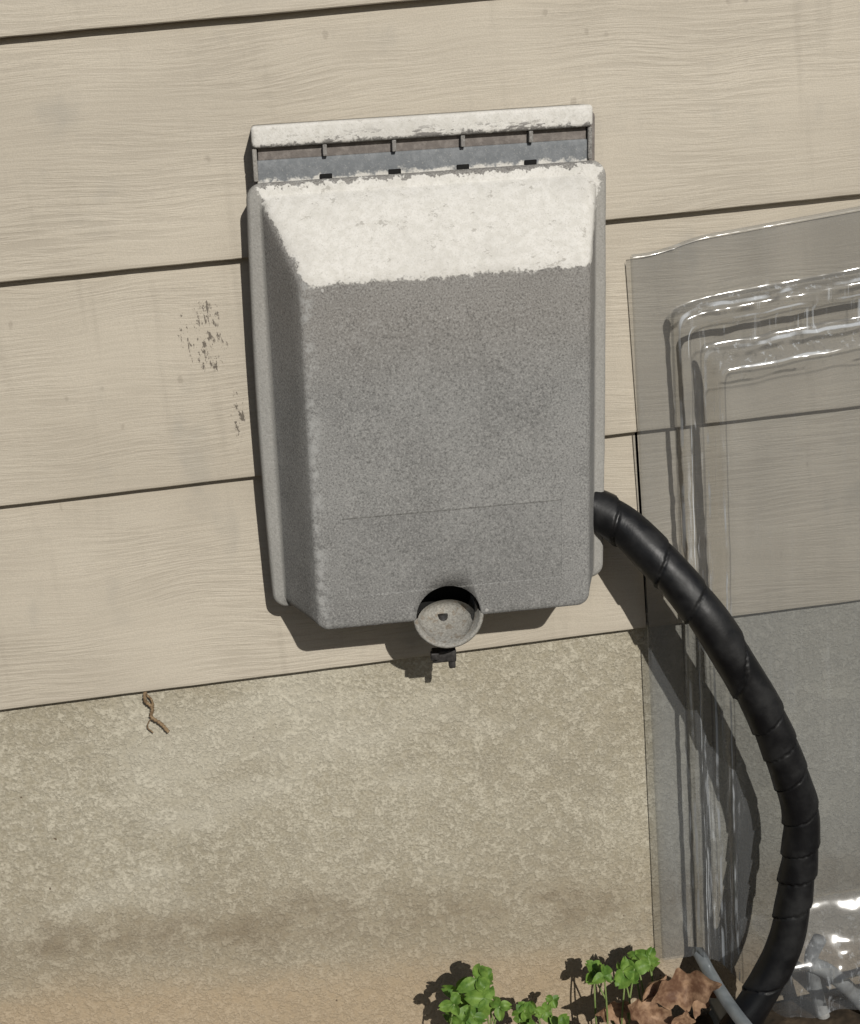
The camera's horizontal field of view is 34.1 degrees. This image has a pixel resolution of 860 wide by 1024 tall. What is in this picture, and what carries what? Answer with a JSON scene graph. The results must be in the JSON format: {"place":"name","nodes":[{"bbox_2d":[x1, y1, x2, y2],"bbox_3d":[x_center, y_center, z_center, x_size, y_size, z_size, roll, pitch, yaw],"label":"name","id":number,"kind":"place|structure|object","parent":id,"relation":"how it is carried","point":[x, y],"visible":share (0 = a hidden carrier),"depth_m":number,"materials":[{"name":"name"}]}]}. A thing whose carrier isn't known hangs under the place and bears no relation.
{"place":"outdoors","nodes":[
{"label":"outdoors","id":0,"kind":"place"},
{"bbox_2d":[691,986,859,1023],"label":"ground","id":1,"kind":"structure","parent":0,"point":[842,1009],"depth_m":1.36,"materials":[{"name":"soil"}]},
{"bbox_2d":[0,600,859,1023],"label":"concrete foundation","id":2,"kind":"object","parent":1,"relation":"on","point":[394,840],"visible":0.87,"depth_m":1.29,"materials":[{"name":"beige concrete"}]},
{"bbox_2d":[142,691,169,732],"bbox_3d":[-0.239,0.174,1.221,0.019,0.045,0.007,-7,17,-5],"label":"dried vine sprig","id":3,"kind":"object","parent":2,"relation":"attached to","point":[152,710],"visible":1,"depth_m":1.22,"materials":[{"name":"brown plant"}]},
{"bbox_2d":[0,432,645,709],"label":"siding plank","id":4,"kind":"object","parent":2,"relation":"on","point":[111,594],"visible":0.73,"depth_m":1.20,"materials":[{"name":"beige wood"}]},
{"bbox_2d":[246,104,605,667],"bbox_3d":[0.005,-0.088,1.121,0.300,0.450,0.095,-7,17,-5],"label":"utility box","id":5,"kind":"object","parent":4,"relation":"attached to","point":[428,304],"visible":0.99,"depth_m":1.08,"materials":[{"name":"plastic"}]},
{"bbox_2d":[635,432,647,612],"bbox_3d":[-0.087,-0.912,0.923,5.200,2.190,0.001,-7,17,-5],"label":"sheathing","id":6,"kind":"object","parent":2,"relation":"on","point":[640,508],"depth_m":1.23,"materials":[{"name":"wood"}]},
{"bbox_2d":[0,0,414,37],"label":"siding plank","id":7,"kind":"object","parent":6,"relation":"attached to","point":[25,17],"visible":1,"depth_m":1.05,"materials":[{"name":"beige wood"}]},
{"bbox_2d":[0,194,859,505],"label":"siding plank","id":8,"kind":"object","parent":6,"relation":"attached to","point":[126,380],"visible":0.57,"depth_m":1.16,"materials":[{"name":"beige wood"}]},
{"bbox_2d":[0,0,859,282],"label":"siding plank","id":9,"kind":"object","parent":8,"relation":"on","point":[125,148],"visible":0.72,"depth_m":1.10,"materials":[{"name":"beige wood"}]},
{"bbox_2d":[637,406,859,626],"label":"siding plank","id":10,"kind":"object","parent":6,"relation":"attached to","point":[793,488],"visible":0.86,"depth_m":1.23,"materials":[{"name":"beige wood"}]},
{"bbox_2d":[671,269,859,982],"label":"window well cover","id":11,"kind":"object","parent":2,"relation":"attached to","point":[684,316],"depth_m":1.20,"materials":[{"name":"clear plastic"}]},
{"bbox_2d":[438,963,511,1023],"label":"clover plant","id":12,"kind":"object","parent":1,"relation":"on","point":[476,1004],"visible":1,"depth_m":1.26,"materials":[{"name":"green plant"}]},
{"bbox_2d":[512,995,568,1023],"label":"clover plant","id":13,"kind":"object","parent":1,"relation":"on","point":[522,1012],"visible":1,"depth_m":1.30,"materials":[{"name":"green plant"}]},
{"bbox_2d":[585,946,659,1023],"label":"clover plant","id":14,"kind":"object","parent":1,"relation":"on","point":[636,966],"visible":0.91,"depth_m":1.29,"materials":[{"name":"green plant"}]},
{"bbox_2d":[595,967,721,1023],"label":"dead leaves","id":15,"kind":"object","parent":1,"relation":"on","point":[684,991],"visible":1,"depth_m":1.28,"materials":[{"name":"brown plant"}]},
{"bbox_2d":[593,490,820,1023],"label":"black cable","id":16,"kind":"object","parent":1,"relation":"on","point":[659,561],"visible":0.95,"depth_m":1.19,"materials":[{"name":"black plastic"}]},
{"bbox_2d":[692,947,751,1023],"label":"pipe","id":17,"kind":"object","parent":1,"relation":"on","point":[722,1003],"depth_m":1.31,"materials":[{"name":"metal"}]},
{"bbox_2d":[804,934,859,1019],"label":"drain pipe","id":18,"kind":"object","parent":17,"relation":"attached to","point":[815,968],"visible":1,"depth_m":1.32,"materials":[{"name":"grey plastic"}]}
]}

